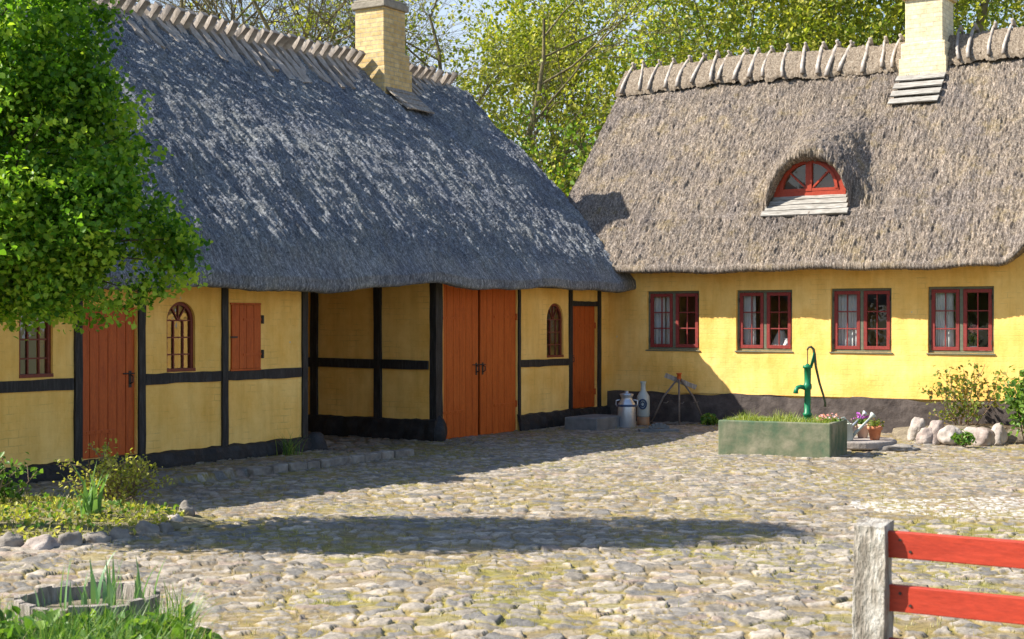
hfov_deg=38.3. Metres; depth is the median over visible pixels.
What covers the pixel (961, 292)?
window
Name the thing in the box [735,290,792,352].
window
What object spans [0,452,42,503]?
sprig plant
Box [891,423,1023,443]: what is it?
rose bed soil
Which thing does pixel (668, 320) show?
curtain
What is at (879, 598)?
rail fence
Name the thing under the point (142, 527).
border stone
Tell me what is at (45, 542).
border stone
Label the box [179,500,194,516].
border stone
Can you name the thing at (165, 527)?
border stone
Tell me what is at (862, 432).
flower pot
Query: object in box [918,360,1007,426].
rose bush
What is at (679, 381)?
tripod stand
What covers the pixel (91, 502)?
strap leaved plant
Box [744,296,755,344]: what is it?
curtain
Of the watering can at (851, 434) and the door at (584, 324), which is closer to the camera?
the watering can at (851, 434)
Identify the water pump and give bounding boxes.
[793,346,825,419]
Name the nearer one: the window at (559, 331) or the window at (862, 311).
the window at (862, 311)
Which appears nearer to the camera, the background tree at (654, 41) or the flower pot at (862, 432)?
the flower pot at (862, 432)
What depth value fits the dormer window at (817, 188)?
23.57 m
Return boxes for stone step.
[565,414,618,430]
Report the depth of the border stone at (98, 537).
11.07 m
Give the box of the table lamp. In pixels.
[771,330,787,348]
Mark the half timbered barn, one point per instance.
(402, 248)
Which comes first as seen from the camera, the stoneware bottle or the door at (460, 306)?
the door at (460, 306)
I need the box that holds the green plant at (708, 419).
[700,413,718,424]
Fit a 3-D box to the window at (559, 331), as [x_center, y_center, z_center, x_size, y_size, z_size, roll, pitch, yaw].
[0.660,0.170,23.467,0.080,0.860,0.520,0,0,32]
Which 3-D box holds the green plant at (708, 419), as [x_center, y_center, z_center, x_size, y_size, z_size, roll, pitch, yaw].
[3.142,1.604,23.449,0.297,0.257,0.284,0,0,0]
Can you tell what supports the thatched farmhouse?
on the ground
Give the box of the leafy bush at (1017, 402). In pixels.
[995,365,1023,440]
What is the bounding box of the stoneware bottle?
[637,381,649,424]
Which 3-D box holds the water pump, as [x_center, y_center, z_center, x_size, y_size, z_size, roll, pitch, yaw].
[3.768,0.835,18.686,0.430,1.010,0.132,0,0,0]
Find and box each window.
[19,320,53,377]
[167,302,195,371]
[547,303,563,357]
[645,291,699,351]
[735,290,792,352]
[760,160,848,216]
[829,288,892,353]
[926,286,994,354]
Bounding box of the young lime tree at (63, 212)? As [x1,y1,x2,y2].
[0,0,212,338]
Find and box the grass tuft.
[267,432,309,455]
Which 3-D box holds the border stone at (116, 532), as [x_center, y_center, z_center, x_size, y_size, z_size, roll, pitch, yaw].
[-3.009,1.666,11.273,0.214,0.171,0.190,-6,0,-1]
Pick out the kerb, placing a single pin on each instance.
(331, 461)
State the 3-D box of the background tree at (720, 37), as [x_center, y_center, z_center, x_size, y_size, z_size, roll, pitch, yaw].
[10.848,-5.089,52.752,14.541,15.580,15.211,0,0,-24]
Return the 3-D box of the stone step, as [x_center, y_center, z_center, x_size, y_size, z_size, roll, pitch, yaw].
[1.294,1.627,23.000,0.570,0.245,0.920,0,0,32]
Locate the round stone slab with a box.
[847,436,896,449]
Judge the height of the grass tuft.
0.375 m
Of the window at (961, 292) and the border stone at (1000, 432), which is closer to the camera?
the border stone at (1000, 432)
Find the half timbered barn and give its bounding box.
[0,0,635,483]
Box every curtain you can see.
[654,297,664,343]
[667,293,672,343]
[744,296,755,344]
[838,294,856,345]
[936,293,953,346]
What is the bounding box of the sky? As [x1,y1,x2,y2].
[136,0,1023,183]
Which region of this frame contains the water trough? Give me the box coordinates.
[718,416,846,457]
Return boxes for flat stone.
[865,444,919,451]
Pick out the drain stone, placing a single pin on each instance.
(655, 426)
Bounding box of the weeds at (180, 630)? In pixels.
[0,602,222,638]
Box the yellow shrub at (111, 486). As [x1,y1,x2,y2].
[52,438,174,502]
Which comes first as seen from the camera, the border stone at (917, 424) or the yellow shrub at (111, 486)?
the yellow shrub at (111, 486)
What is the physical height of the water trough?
0.492 m
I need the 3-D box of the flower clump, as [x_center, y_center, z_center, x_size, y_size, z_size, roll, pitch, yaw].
[3.971,1.251,18.450,0.480,0.179,0.342,0,0,28]
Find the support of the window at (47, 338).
in the half timbered barn
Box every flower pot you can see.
[853,411,870,437]
[863,418,884,439]
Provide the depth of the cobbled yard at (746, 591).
11.27 m
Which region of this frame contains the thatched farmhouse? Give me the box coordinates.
[567,0,1023,432]
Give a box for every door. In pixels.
[83,307,134,458]
[443,284,478,438]
[478,289,516,434]
[573,306,595,407]
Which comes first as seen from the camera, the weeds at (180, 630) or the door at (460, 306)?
the weeds at (180, 630)
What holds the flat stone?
on the ground
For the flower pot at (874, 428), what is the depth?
19.46 m
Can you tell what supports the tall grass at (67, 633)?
on the cobbled yard at (746, 591)
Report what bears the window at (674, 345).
in the thatched farmhouse
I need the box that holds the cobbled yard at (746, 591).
[0,421,1023,638]
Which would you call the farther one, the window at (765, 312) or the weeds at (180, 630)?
the window at (765, 312)
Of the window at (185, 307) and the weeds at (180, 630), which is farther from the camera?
the window at (185, 307)
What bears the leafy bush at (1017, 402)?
on the cobbled yard at (746, 591)
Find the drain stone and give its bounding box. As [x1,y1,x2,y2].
[638,423,678,431]
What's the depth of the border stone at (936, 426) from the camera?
20.26 m
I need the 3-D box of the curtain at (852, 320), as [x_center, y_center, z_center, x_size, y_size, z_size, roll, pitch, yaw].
[5.229,0.020,22.877,0.420,1.040,0.064,0,0,33]
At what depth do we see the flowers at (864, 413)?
19.80 m
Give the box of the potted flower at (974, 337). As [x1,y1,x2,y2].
[968,324,979,346]
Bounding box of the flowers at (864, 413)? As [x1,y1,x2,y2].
[829,410,867,426]
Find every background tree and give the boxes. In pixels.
[136,0,520,124]
[149,0,475,64]
[211,0,744,194]
[407,0,1015,196]
[495,102,613,195]
[539,0,975,165]
[549,0,1023,165]
[694,0,1002,53]
[767,0,993,52]
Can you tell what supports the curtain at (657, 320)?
hanging from the thatched farmhouse
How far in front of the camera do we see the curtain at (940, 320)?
22.09 m
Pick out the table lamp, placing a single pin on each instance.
(783, 335)
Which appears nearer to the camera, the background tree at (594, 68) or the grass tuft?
the grass tuft
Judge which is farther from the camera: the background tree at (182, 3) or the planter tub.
the background tree at (182, 3)
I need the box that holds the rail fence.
[852,517,1023,638]
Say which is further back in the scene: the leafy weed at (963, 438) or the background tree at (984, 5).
the background tree at (984, 5)
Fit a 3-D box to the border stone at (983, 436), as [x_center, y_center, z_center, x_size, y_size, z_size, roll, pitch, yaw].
[6.426,1.618,20.117,0.300,0.309,0.309,-12,-10,40]
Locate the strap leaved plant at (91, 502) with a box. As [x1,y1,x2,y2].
[65,463,108,517]
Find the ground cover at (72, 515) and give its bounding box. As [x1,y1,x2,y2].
[0,495,184,541]
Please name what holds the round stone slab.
on the cobbled yard at (746, 591)
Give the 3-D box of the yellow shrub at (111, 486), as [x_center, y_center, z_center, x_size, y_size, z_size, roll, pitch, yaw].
[-3.559,1.374,13.217,0.927,0.626,0.910,0,0,28]
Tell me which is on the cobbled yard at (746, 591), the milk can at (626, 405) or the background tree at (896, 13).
the milk can at (626, 405)
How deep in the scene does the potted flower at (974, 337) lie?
21.92 m
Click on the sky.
(443, 11)
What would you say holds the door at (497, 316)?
in the half timbered barn
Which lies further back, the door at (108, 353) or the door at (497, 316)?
the door at (497, 316)
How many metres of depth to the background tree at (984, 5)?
36.73 m
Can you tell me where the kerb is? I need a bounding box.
[247,448,414,475]
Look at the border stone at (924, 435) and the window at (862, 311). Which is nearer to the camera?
the border stone at (924, 435)
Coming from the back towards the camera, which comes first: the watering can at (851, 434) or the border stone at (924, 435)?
the border stone at (924, 435)
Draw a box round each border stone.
[0,532,23,547]
[22,534,62,549]
[58,531,82,545]
[83,531,110,542]
[108,527,132,538]
[135,520,159,535]
[158,522,173,532]
[167,513,183,521]
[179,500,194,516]
[907,417,925,440]
[915,427,932,443]
[929,420,944,444]
[937,425,961,445]
[962,427,975,441]
[972,427,994,446]
[991,423,1007,444]
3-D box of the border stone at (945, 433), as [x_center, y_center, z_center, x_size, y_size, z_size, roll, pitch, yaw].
[6.004,1.604,20.209,0.309,0.319,0.293,0,0,-37]
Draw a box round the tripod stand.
[650,373,704,424]
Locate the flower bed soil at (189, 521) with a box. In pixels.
[0,500,212,537]
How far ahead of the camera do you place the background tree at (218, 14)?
37.23 m
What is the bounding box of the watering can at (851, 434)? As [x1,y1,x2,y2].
[838,412,875,440]
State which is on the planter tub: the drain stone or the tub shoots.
the tub shoots
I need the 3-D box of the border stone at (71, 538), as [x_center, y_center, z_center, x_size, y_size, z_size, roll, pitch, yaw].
[-3.287,1.655,10.956,0.186,0.175,0.138,6,-3,-32]
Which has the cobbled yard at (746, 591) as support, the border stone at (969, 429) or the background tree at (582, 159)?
the border stone at (969, 429)
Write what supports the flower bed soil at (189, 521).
on the ground
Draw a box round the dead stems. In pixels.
[0,605,229,638]
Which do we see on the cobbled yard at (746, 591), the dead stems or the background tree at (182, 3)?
the dead stems
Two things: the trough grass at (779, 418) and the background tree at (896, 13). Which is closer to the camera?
the trough grass at (779, 418)
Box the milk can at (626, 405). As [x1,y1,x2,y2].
[615,391,637,427]
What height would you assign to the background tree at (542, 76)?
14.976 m
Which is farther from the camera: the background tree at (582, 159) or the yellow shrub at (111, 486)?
the background tree at (582, 159)
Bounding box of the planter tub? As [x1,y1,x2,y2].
[13,581,159,632]
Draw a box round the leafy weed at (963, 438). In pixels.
[950,429,976,446]
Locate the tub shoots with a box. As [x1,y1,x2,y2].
[33,550,164,608]
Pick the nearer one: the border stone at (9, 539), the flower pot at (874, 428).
the border stone at (9, 539)
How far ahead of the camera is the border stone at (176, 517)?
11.99 m
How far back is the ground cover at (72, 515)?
11.89 m
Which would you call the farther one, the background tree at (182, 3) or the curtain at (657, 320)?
the background tree at (182, 3)
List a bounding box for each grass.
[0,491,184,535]
[0,578,228,638]
[727,410,842,422]
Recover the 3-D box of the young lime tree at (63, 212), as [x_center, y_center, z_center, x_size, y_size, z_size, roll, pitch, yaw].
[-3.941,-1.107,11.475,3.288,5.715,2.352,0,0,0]
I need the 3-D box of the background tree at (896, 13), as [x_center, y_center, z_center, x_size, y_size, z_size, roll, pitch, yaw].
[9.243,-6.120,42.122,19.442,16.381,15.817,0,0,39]
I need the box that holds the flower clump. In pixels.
[816,413,851,422]

